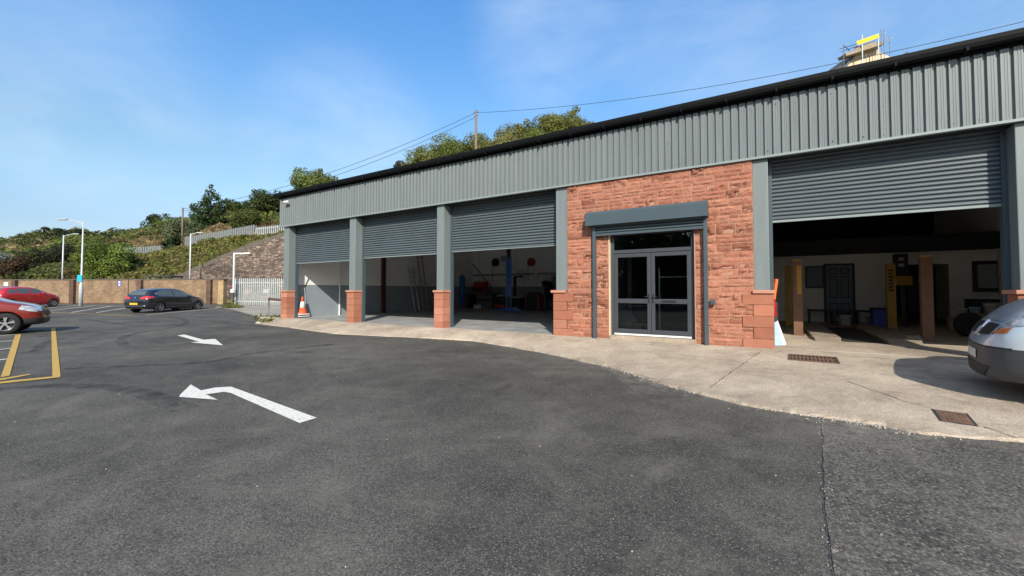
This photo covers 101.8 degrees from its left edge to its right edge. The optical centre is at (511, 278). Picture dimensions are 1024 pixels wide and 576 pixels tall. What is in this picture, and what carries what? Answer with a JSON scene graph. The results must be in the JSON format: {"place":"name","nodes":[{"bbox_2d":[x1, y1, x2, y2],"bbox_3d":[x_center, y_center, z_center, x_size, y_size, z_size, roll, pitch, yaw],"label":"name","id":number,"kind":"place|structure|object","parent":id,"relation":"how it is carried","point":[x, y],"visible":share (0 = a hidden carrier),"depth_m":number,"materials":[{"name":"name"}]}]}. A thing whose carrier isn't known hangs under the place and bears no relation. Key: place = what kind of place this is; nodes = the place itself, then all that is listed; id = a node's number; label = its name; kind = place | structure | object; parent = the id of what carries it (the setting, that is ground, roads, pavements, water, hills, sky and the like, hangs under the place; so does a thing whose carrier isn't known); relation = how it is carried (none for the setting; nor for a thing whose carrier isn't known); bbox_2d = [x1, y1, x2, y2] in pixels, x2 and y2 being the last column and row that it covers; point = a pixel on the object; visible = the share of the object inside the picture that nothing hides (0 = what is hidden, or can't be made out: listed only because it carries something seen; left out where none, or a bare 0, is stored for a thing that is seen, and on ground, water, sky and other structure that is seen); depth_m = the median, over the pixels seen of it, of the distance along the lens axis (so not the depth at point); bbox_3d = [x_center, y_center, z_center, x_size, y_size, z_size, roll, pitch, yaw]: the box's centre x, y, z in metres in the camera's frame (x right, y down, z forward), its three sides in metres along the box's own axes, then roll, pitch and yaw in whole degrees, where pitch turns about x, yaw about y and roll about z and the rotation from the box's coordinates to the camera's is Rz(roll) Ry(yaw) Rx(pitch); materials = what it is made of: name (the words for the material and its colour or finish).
{"place":"outdoors","nodes":[
{"label":"outdoors","id":0,"kind":"place"},
{"bbox_2d":[4,220,280,302],"bbox_3d":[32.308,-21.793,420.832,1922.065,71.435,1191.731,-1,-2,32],"label":"hill","id":1,"kind":"structure","parent":0,"point":[225,224],"depth_m":68.18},
{"bbox_2d":[0,254,34,278],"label":"bush","id":2,"kind":"object","parent":1,"relation":"on","point":[17,264],"visible":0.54,"depth_m":41.65,"materials":[{"name":"brown plant"}]},
{"bbox_2d":[8,247,48,263],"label":"bush","id":3,"kind":"object","parent":1,"relation":"on","point":[36,258],"visible":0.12,"depth_m":45.96,"materials":[{"name":"green plant"}]},
{"bbox_2d":[33,226,65,235],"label":"hilltop tree","id":4,"kind":"object","parent":1,"relation":"on","point":[55,230],"visible":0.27,"depth_m":147.92,"materials":[{"name":"green plant"}]},
{"bbox_2d":[26,242,79,268],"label":"bush","id":5,"kind":"object","parent":1,"relation":"on","point":[53,255],"visible":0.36,"depth_m":45.33,"materials":[{"name":"green plant"}]},
{"bbox_2d":[56,228,86,237],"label":"hilltop tree","id":6,"kind":"object","parent":1,"relation":"on","point":[67,232],"visible":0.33,"depth_m":129.04,"materials":[{"name":"green plant"}]},
{"bbox_2d":[67,238,139,278],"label":"bush","id":7,"kind":"object","parent":1,"relation":"on","point":[97,253],"visible":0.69,"depth_m":40.77,"materials":[{"name":"green plant"}]},
{"bbox_2d":[108,251,144,273],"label":"bush","id":8,"kind":"object","parent":1,"relation":"on","point":[135,264],"visible":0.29,"depth_m":42.24,"materials":[{"name":"green plant"}]},
{"bbox_2d":[0,222,282,252],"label":"dry grass","id":9,"kind":"structure","parent":1,"relation":"on","point":[141,241],"depth_m":59.14,"materials":[{"name":"brown plant"}]},
{"bbox_2d":[0,206,283,278],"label":"hillside scrub","id":10,"kind":"object","parent":1,"relation":"on","point":[213,249],"visible":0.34,"depth_m":45.29,"materials":[{"name":"green plant"}]},
{"bbox_2d":[120,245,163,253],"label":"palisade fence","id":11,"kind":"object","parent":1,"relation":"on","point":[145,249],"visible":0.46,"depth_m":50.51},
{"bbox_2d":[139,213,170,226],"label":"pine tree","id":12,"kind":"object","parent":1,"relation":"on","point":[150,218],"visible":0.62,"depth_m":72.28,"materials":[{"name":"green plant"}]},
{"bbox_2d":[161,235,182,248],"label":"bush","id":13,"kind":"object","parent":1,"relation":"on","point":[171,241],"visible":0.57,"depth_m":49.17,"materials":[{"name":"green plant"}]},
{"bbox_2d":[160,216,199,237],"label":"bush","id":14,"kind":"object","parent":1,"relation":"on","point":[171,229],"visible":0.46,"depth_m":62.76,"materials":[{"name":"green plant"}]},
{"bbox_2d":[181,208,183,243],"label":"telegraph pole","id":15,"kind":"object","parent":1,"relation":"on","point":[182,224],"visible":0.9,"depth_m":56.16,"materials":[{"name":"brown wood"}]},
{"bbox_2d":[186,220,209,235],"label":"bush","id":16,"kind":"object","parent":1,"relation":"on","point":[197,226],"visible":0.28,"depth_m":61.35,"materials":[{"name":"green plant"}]},
{"bbox_2d":[188,184,229,227],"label":"pine tree","id":17,"kind":"object","parent":1,"relation":"on","point":[210,216],"visible":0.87,"depth_m":69.37,"materials":[{"name":"green plant"}]},
{"bbox_2d":[183,225,256,245],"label":"palisade fence","id":18,"kind":"object","parent":1,"relation":"on","point":[228,232],"visible":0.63,"depth_m":49.47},
{"bbox_2d":[221,198,250,211],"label":"broadleaf tree","id":19,"kind":"object","parent":1,"relation":"on","point":[233,206],"visible":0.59,"depth_m":71.16,"materials":[{"name":"green plant"}]},
{"bbox_2d":[229,234,258,242],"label":"bush","id":20,"kind":"object","parent":1,"relation":"on","point":[245,235],"visible":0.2,"depth_m":45.76,"materials":[{"name":"green plant"}]},
{"bbox_2d":[227,207,264,229],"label":"broadleaf tree","id":21,"kind":"object","parent":1,"relation":"on","point":[248,217],"visible":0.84,"depth_m":57.27,"materials":[{"name":"green plant"}]},
{"bbox_2d":[242,188,280,215],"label":"broadleaf tree","id":22,"kind":"object","parent":1,"relation":"on","point":[268,204],"visible":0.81,"depth_m":64.66,"materials":[{"name":"green plant"}]},
{"bbox_2d":[255,221,282,233],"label":"bush","id":23,"kind":"object","parent":1,"relation":"on","point":[266,224],"visible":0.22,"depth_m":55.37,"materials":[{"name":"green plant"}]},
{"bbox_2d":[255,224,283,234],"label":"palisade fence","id":24,"kind":"object","parent":1,"relation":"on","point":[261,228],"visible":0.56,"depth_m":47.38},
{"bbox_2d":[286,167,339,189],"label":"broadleaf tree","id":25,"kind":"object","parent":1,"relation":"on","point":[298,176],"visible":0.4,"depth_m":56.43,"materials":[{"name":"green plant"}]},
{"bbox_2d":[401,146,437,165],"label":"bush","id":26,"kind":"object","parent":1,"relation":"on","point":[420,157],"visible":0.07,"depth_m":54.64,"materials":[{"name":"green plant"}]},
{"bbox_2d":[412,133,472,158],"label":"bush","id":27,"kind":"object","parent":1,"relation":"on","point":[447,146],"visible":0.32,"depth_m":55.91,"materials":[{"name":"green plant"}]},
{"bbox_2d":[474,109,477,148],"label":"telegraph pole","id":28,"kind":"object","parent":1,"relation":"on","point":[476,115],"visible":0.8,"depth_m":45.39,"materials":[{"name":"brown wood"}]},
{"bbox_2d":[184,114,471,208],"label":"overhead wire","id":29,"kind":"object","parent":28,"relation":"attached to","point":[338,169],"visible":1,"depth_m":49.88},
{"bbox_2d":[187,119,470,210],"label":"overhead wire","id":30,"kind":"object","parent":28,"relation":"attached to","point":[338,174],"visible":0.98,"depth_m":49.80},
{"bbox_2d":[477,21,1023,112],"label":"overhead wire","id":31,"kind":"object","parent":28,"relation":"attached to","point":[772,75],"visible":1,"depth_m":32.31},
{"bbox_2d":[463,131,493,150],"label":"bush","id":32,"kind":"object","parent":1,"relation":"on","point":[479,136],"visible":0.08,"depth_m":56.36,"materials":[{"name":"green plant"}]},
{"bbox_2d":[467,121,523,150],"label":"bush","id":33,"kind":"object","parent":1,"relation":"on","point":[502,136],"visible":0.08,"depth_m":57.04,"materials":[{"name":"green plant"}]},
{"bbox_2d":[505,119,534,139],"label":"bush","id":34,"kind":"object","parent":1,"relation":"on","point":[525,126],"visible":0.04,"depth_m":58.82,"materials":[{"name":"green plant"}]},
{"bbox_2d":[517,126,553,139],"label":"bush","id":35,"kind":"object","parent":1,"relation":"on","point":[534,131],"visible":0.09,"depth_m":53.64,"materials":[{"name":"green plant"}]},
{"bbox_2d":[529,106,595,132],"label":"broadleaf tree","id":36,"kind":"object","parent":1,"relation":"on","point":[549,123],"visible":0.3,"depth_m":55.94,"materials":[{"name":"green plant"}]},
{"bbox_2d":[828,48,908,70],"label":"house","id":37,"kind":"structure","parent":1,"relation":"on","point":[842,64],"depth_m":44.47,"materials":[{"name":"stone"}]},
{"bbox_2d":[837,29,892,62],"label":"scaffold","id":38,"kind":"object","parent":37,"relation":"attached to","point":[865,48],"visible":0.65,"depth_m":43.47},
{"bbox_2d":[296,308,553,333],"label":"workshop floor","id":39,"kind":"structure","parent":0,"point":[533,321],"depth_m":16.97,"materials":[{"name":"grey paint"}]},
{"bbox_2d":[298,297,309,317],"bbox_3d":[-9.224,1.268,18.303,0.460,0.910,0.460,-1,-2,32],"label":"traffic cone","id":40,"kind":"object","parent":39,"relation":"on","point":[302,313],"visible":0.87,"depth_m":18.20,"materials":[{"name":"orange plastic"}]},
{"bbox_2d":[408,267,419,310],"bbox_3d":[-5.641,0.640,23.933,0.722,2.519,0.384,-1,-2,35],"label":"ladder","id":41,"kind":"object","parent":39,"relation":"on","point":[409,272],"visible":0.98,"depth_m":23.91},
{"bbox_2d":[416,255,428,310],"bbox_3d":[-5.288,0.057,24.491,0.771,3.715,0.479,-1,-2,32],"label":"ladder","id":42,"kind":"object","parent":39,"relation":"on","point":[421,257],"visible":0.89,"depth_m":24.44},
{"bbox_2d":[459,273,464,307],"bbox_3d":[-3.395,0.848,28.214,0.495,2.343,0.474,-1,-2,32],"label":"air tank","id":43,"kind":"object","parent":39,"relation":"on","point":[461,289],"visible":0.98,"depth_m":28.02,"materials":[{"name":"metal"}]},
{"bbox_2d":[467,293,500,308],"bbox_3d":[-1.873,1.500,27.603,2.290,1.000,0.750,-1,-2,32],"label":"workbench","id":44,"kind":"object","parent":39,"relation":"on","point":[471,299],"visible":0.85,"depth_m":27.64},
{"bbox_2d":[472,281,487,292],"bbox_3d":[-2.109,0.612,27.710,0.949,0.781,0.512,-1,-2,32],"label":"tool chest","id":45,"kind":"object","parent":44,"relation":"on","point":[480,287],"visible":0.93,"depth_m":27.50,"materials":[{"name":"red paint"}]},
{"bbox_2d":[494,294,505,307],"bbox_3d":[-0.665,1.401,25.444,0.750,0.830,0.500,-1,-2,32],"label":"tool trolley","id":46,"kind":"object","parent":39,"relation":"on","point":[500,297],"visible":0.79,"depth_m":25.24,"materials":[{"name":"metal"}]},
{"bbox_2d":[494,249,521,312],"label":"lift column","id":47,"kind":"structure","parent":39,"relation":"on","point":[508,308],"depth_m":22.28,"materials":[{"name":"metal"}]},
{"bbox_2d":[512,270,525,309],"bbox_3d":[0.411,0.715,25.856,1.018,2.465,0.750,-1,-2,32],"label":"tyre changer","id":48,"kind":"object","parent":39,"relation":"on","point":[518,302],"visible":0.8,"depth_m":25.66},
{"bbox_2d":[525,292,542,309],"bbox_3d":[1.342,1.383,25.012,0.940,1.060,0.620,-1,-2,32],"label":"wheel balancer","id":49,"kind":"object","parent":39,"relation":"on","point":[533,300],"visible":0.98,"depth_m":24.78,"materials":[{"name":"black paint"}]},
{"bbox_2d":[541,281,553,309],"bbox_3d":[2.126,1.031,24.783,0.640,1.770,0.400,-1,-2,32],"label":"tire changer","id":50,"kind":"object","parent":39,"relation":"on","point":[548,286],"visible":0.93,"depth_m":24.64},
{"bbox_2d":[549,274,555,306],"bbox_3d":[2.630,0.727,25.180,0.700,2.000,0.290,-1,-2,32],"label":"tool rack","id":51,"kind":"object","parent":39,"relation":"on","point":[553,279],"visible":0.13,"depth_m":25.37,"materials":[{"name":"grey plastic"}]},
{"bbox_2d":[0,303,1023,575],"bbox_3d":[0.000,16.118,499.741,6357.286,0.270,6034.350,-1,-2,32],"label":"car park ground","id":52,"kind":"structure","parent":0,"point":[410,457],"depth_m":3.44,"materials":[{"name":"asphalt"}]},
{"bbox_2d":[1,334,20,376],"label":"yellow line","id":53,"kind":"object","parent":52,"relation":"on","point":[9,362],"visible":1,"depth_m":8.77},
{"bbox_2d":[0,297,50,334],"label":"parked car","id":54,"kind":"object","parent":52,"relation":"on","point":[15,315],"visible":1,"depth_m":13.69,"materials":[{"name":"red paint"}]},
{"bbox_2d":[0,376,58,382],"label":"yellow line","id":55,"kind":"object","parent":52,"relation":"on","point":[28,379],"visible":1,"depth_m":6.59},
{"bbox_2d":[0,287,59,306],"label":"parked car","id":56,"kind":"object","parent":52,"relation":"on","point":[32,295],"visible":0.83,"depth_m":29.41,"materials":[{"name":"red paint"}]},
{"bbox_2d":[51,328,60,376],"bbox_3d":[-12.395,1.746,11.270,13.369,0.001,0.105,-2,-2,42],"label":"yellow line","id":57,"kind":"object","parent":52,"relation":"on","point":[55,366],"visible":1,"depth_m":8.91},
{"bbox_2d":[56,219,83,305],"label":"lamp column","id":58,"kind":"structure","parent":52,"relation":"on","point":[80,298],"depth_m":31.52,"materials":[{"name":"metal"}]},
{"bbox_2d":[61,233,78,278],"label":"lamp column","id":59,"kind":"structure","parent":52,"relation":"on","point":[63,252],"depth_m":39.08,"materials":[{"name":"metal"}]},
{"bbox_2d":[0,279,227,303],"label":"brick wall","id":60,"kind":"structure","parent":52,"relation":"on","point":[110,291],"depth_m":35.69,"materials":[{"name":"stone"}]},
{"bbox_2d":[124,288,203,312],"bbox_3d":[-22.306,1.401,26.957,2.118,1.499,4.422,0,-2,6],"label":"parked car","id":61,"kind":"object","parent":52,"relation":"on","point":[158,300],"visible":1,"depth_m":25.66,"materials":[{"name":"black paint"}]},
{"bbox_2d":[147,276,183,278],"bbox_3d":[-30.644,1.019,36.789,2.300,2.445,1.300,0,-2,5],"label":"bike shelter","id":62,"kind":"object","parent":52,"relation":"on","point":[170,277],"visible":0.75,"depth_m":36.79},
{"bbox_2d":[189,232,203,278],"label":"lamp column","id":63,"kind":"structure","parent":52,"relation":"on","point":[190,256],"depth_m":37.54,"materials":[{"name":"metal"}]},
{"bbox_2d":[177,335,221,344],"bbox_3d":[-9.015,1.770,12.045,4.054,0.001,0.643,-2,-2,45],"label":"road arrow","id":64,"kind":"object","parent":52,"relation":"on","point":[212,341],"visible":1,"depth_m":11.77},
{"bbox_2d":[173,233,283,300],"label":"stone retaining wall","id":65,"kind":"structure","parent":52,"relation":"on","point":[264,259],"depth_m":38.85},
{"bbox_2d":[219,300,249,307],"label":"weeds","id":66,"kind":"object","parent":52,"relation":"on","point":[230,305],"visible":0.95,"depth_m":29.56,"materials":[{"name":"green plant"}]},
{"bbox_2d":[179,385,315,422],"bbox_3d":[-3.541,1.572,5.367,3.142,0.001,0.655,-1,-2,32],"label":"road arrow","id":67,"kind":"object","parent":52,"relation":"on","point":[191,391],"visible":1,"depth_m":5.44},
{"bbox_2d":[218,305,280,316],"bbox_3d":[-15.712,2.085,27.095,4.063,0.255,16.791,2,-2,-44],"label":"concrete pad","id":68,"kind":"object","parent":52,"relation":"on","point":[254,310],"visible":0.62,"depth_m":27.96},
{"bbox_2d":[230,252,250,304],"bbox_3d":[-20.694,0.134,31.718,1.568,4.178,0.169,0,-2,8],"label":"gate lamp","id":69,"kind":"object","parent":68,"relation":"on","point":[232,290],"visible":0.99,"depth_m":31.79,"materials":[{"name":"metal"}]},
{"bbox_2d":[235,278,282,305],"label":"palisade gate","id":70,"kind":"structure","parent":68,"relation":"on","point":[249,299],"depth_m":31.96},
{"bbox_2d":[268,298,280,315],"bbox_3d":[-11.629,1.613,20.524,0.100,1.232,5.735,1,-2,-37],"label":"hand rail","id":71,"kind":"object","parent":52,"relation":"on","point":[275,299],"visible":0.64,"depth_m":22.59,"materials":[{"name":"metal"}]},
{"bbox_2d":[256,317,1023,442],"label":"concrete apron","id":72,"kind":"object","parent":52,"relation":"on","point":[776,379],"visible":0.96,"depth_m":6.22,"materials":[{"name":"concrete"}]},
{"bbox_2d":[789,354,839,363],"bbox_3d":[5.357,1.442,7.405,0.720,0.046,0.560,-1,1,34],"label":"drain grate","id":73,"kind":"object","parent":72,"relation":"on","point":[815,358],"visible":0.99,"depth_m":7.38,"materials":[{"name":"metal"}]},
{"bbox_2d":[931,409,978,426],"bbox_3d":[4.718,1.493,4.445,0.280,0.032,0.440,-1,1,38],"label":"manhole cover","id":74,"kind":"object","parent":72,"relation":"on","point":[955,417],"visible":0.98,"depth_m":4.42,"materials":[{"name":"metal"}]},
{"bbox_2d":[967,298,1023,383],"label":"parked car","id":75,"kind":"object","parent":72,"relation":"on","point":[995,338],"visible":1,"depth_m":4.92,"materials":[{"name":"silver paint"}]},
{"bbox_2d":[274,27,1023,348],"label":"workshop building","id":76,"kind":"structure","parent":52,"relation":"on","point":[852,179],"depth_m":10.22,"materials":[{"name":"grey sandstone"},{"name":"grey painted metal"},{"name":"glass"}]},
{"bbox_2d":[491,258,498,280],"bbox_3d":[-1.124,-0.583,28.224,0.540,1.520,0.259,-1,-2,32],"label":"hose reel","id":77,"kind":"object","parent":76,"relation":"attached to","point":[495,262],"visible":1,"depth_m":28.14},
{"bbox_2d":[611,229,694,338],"bbox_3d":[3.314,0.122,9.910,1.946,2.515,0.154,-1,-2,32],"label":"entrance door","id":78,"kind":"structure","parent":76,"relation":"in","point":[651,301],"depth_m":9.87,"materials":[{"name":"grey metal"}]},
{"bbox_2d":[805,266,823,287],"bbox_3d":[11.492,-0.046,15.798,0.576,0.836,0.046,-1,-2,32],"label":"notice board","id":79,"kind":"object","parent":76,"relation":"attached to","point":[814,276],"visible":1,"depth_m":15.78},
{"bbox_2d":[823,263,855,322],"bbox_3d":[12.109,0.548,15.390,0.911,2.178,0.061,-1,-2,32],"label":"interior door","id":80,"kind":"structure","parent":76,"relation":"in","point":[839,279],"depth_m":15.37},
{"bbox_2d":[972,260,998,291],"bbox_3d":[15.330,-0.064,13.417,0.674,1.005,0.049,-1,-2,32],"label":"interior window","id":81,"kind":"structure","parent":76,"relation":"in","point":[984,273],"depth_m":13.43,"materials":[{"name":"glass"}]},
{"bbox_2d":[511,347,986,439],"bbox_3d":[1.976,1.617,6.930,0.773,0.022,7.787,1,-2,-35],"label":"curb","id":82,"kind":"object","parent":52,"relation":"on","point":[844,420],"visible":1,"depth_m":4.52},
{"bbox_2d":[820,421,834,575],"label":"tarmac seam","id":83,"kind":"object","parent":52,"relation":"on","point":[824,510],"visible":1,"depth_m":2.63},
{"bbox_2d":[821,420,1023,575],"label":"old tarmac patch","id":84,"kind":"object","parent":52,"relation":"on","point":[925,505],"visible":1,"depth_m":2.77,"materials":[{"name":"asphalt"}]},
{"bbox_2d":[0,0,1023,238],"label":"sky","id":85,"kind":"structure","parent":0,"point":[114,113],"materials":[{"name":"blue"}]},
{"bbox_2d":[619,306,637,328],"bbox_3d":[3.228,1.112,11.502,0.640,0.700,0.400,-1,-2,32],"label":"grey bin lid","id":86,"kind":"object","parent":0,"point":[627,318],"visible":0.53,"depth_m":11.34,"materials":[{"name":"plastic"}]},
{"bbox_2d":[634,305,647,329],"bbox_3d":[3.873,1.131,12.160,0.500,0.700,0.400,-1,-2,32],"label":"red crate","id":87,"kind":"object","parent":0,"point":[640,313],"visible":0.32,"depth_m":12.00,"materials":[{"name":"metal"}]},
{"bbox_2d":[618,322,687,332],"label":"lobby floor","id":88,"kind":"structure","parent":0,"point":[671,326],"depth_m":12.97,"materials":[{"name":"grey paint"}]},
{"bbox_2d":[627,253,632,313],"bbox_3d":[3.402,0.326,12.006,0.120,2.300,0.100,-1,-2,32],"label":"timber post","id":89,"kind":"object","parent":88,"relation":"on","point":[629,279],"visible":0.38,"depth_m":11.97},
{"bbox_2d":[658,268,686,329],"bbox_3d":[4.112,0.578,10.381,0.970,1.700,0.140,-1,-2,32],"label":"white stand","id":90,"kind":"object","parent":88,"relation":"on","point":[659,293],"visible":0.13,"depth_m":10.57,"materials":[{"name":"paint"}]},
{"bbox_2d":[775,316,967,359],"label":"bay floor","id":91,"kind":"structure","parent":0,"point":[950,344],"depth_m":9.07,"materials":[{"name":"concrete"}]},
{"bbox_2d":[774,279,777,321],"bbox_3d":[6.213,0.748,9.927,0.263,1.454,0.449,-1,-2,32],"label":"ramp stand","id":92,"kind":"object","parent":91,"relation":"on","point":[775,289],"visible":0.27,"depth_m":9.75,"materials":[{"name":"orange paint"}]},
{"bbox_2d":[774,320,785,344],"bbox_3d":[5.763,1.176,8.942,0.220,0.540,0.092,-1,-2,32],"label":"leaning panel","id":93,"kind":"object","parent":91,"relation":"on","point":[778,337],"visible":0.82,"depth_m":8.94,"materials":[{"name":"white paint"}]},
{"bbox_2d":[807,309,869,323],"bbox_3d":[11.634,1.365,14.638,2.005,0.500,0.500,-1,-2,32],"label":"bench","id":94,"kind":"object","parent":91,"relation":"on","point":[831,311],"visible":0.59,"depth_m":14.60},
{"bbox_2d":[839,315,850,324],"bbox_3d":[11.379,1.432,14.203,0.336,0.340,0.334,-1,-2,32],"label":"bucket","id":95,"kind":"object","parent":91,"relation":"on","point":[845,319],"visible":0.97,"depth_m":14.09,"materials":[{"name":"white paint"}]},
{"bbox_2d":[823,325,888,343],"bbox_3d":[9.390,1.518,11.658,0.825,0.001,5.421,-1,-2,32],"label":"inspection pit","id":96,"kind":"object","parent":91,"relation":"on","point":[850,335],"visible":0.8,"depth_m":10.85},
{"bbox_2d":[784,255,936,345],"bbox_3d":[9.279,0.522,11.521,2.840,2.000,5.421,-1,-2,32],"label":"four post lift","id":97,"kind":"object","parent":91,"relation":"on","point":[817,331],"visible":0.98,"depth_m":10.91,"materials":[{"name":"metal"}]},
{"bbox_2d":[869,308,886,326],"bbox_3d":[12.137,1.280,13.622,0.580,0.610,0.530,-1,-2,32],"label":"dark crate","id":98,"kind":"object","parent":91,"relation":"on","point":[878,317],"visible":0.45,"depth_m":13.48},
{"bbox_2d":[892,253,912,325],"bbox_3d":[12.850,0.389,13.677,0.440,2.394,0.250,-1,-2,32],"label":"lift console","id":99,"kind":"object","parent":91,"relation":"on","point":[900,261],"visible":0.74,"depth_m":13.65,"materials":[{"name":"grey plastic"}]},
{"bbox_2d":[899,277,919,315],"bbox_3d":[13.162,0.593,13.711,0.403,1.300,0.507,1,-2,-22],"label":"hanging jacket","id":100,"kind":"object","parent":99,"relation":"hanging from","point":[912,299],"visible":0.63,"depth_m":13.57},
{"bbox_2d":[946,317,954,329],"bbox_3d":[13.352,1.358,12.395,0.530,0.380,0.430,-1,-2,37],"label":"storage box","id":101,"kind":"object","parent":91,"relation":"on","point":[950,320],"visible":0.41,"depth_m":12.38,"materials":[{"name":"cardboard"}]},
{"bbox_2d":[953,312,981,336],"bbox_3d":[11.666,1.186,10.621,0.620,0.620,0.200,0,-2,9],"label":"spare tyre","id":102,"kind":"object","parent":91,"relation":"on","point":[964,323],"visible":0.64,"depth_m":10.56,"materials":[{"name":"rubber"}]},
{"bbox_2d":[963,299,1000,312],"bbox_3d":[13.979,1.082,12.367,0.630,0.930,0.430,-1,-2,23],"label":"workbench","id":103,"kind":"object","parent":91,"relation":"on","point":[968,303],"visible":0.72,"depth_m":12.27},
{"bbox_2d":[976,313,988,317],"bbox_3d":[13.550,1.266,11.804,0.580,0.530,0.480,-1,-2,33],"label":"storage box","id":104,"kind":"object","parent":91,"relation":"on","point":[982,315],"visible":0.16,"depth_m":11.74,"materials":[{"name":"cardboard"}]},
{"bbox_2d":[983,304,996,312],"bbox_3d":[13.650,0.868,11.871,0.256,0.270,0.256,-1,-2,32],"label":"plastic tub","id":105,"kind":"object","parent":104,"relation":"on","point":[988,308],"visible":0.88,"depth_m":11.81,"materials":[{"name":"white paint"}]},
{"bbox_2d":[981,302,1002,312],"bbox_3d":[13.990,1.118,11.889,0.730,0.830,0.530,-1,-2,38],"label":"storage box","id":106,"kind":"object","parent":91,"relation":"on","point":[998,306],"visible":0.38,"depth_m":11.87,"materials":[{"name":"grey plastic"}]},
{"bbox_3d":[13.446,1.325,12.102,0.630,0.430,0.480,-1,-2,39],"label":"storage box","id":107,"kind":"object","parent":91,"relation":"on","visible":0},
{"bbox_2d":[969,307,981,312],"bbox_3d":[13.546,0.976,12.168,0.256,0.270,0.256,-1,-2,32],"label":"plastic tub","id":108,"kind":"object","parent":107,"relation":"on","point":[974,309],"visible":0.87,"depth_m":12.09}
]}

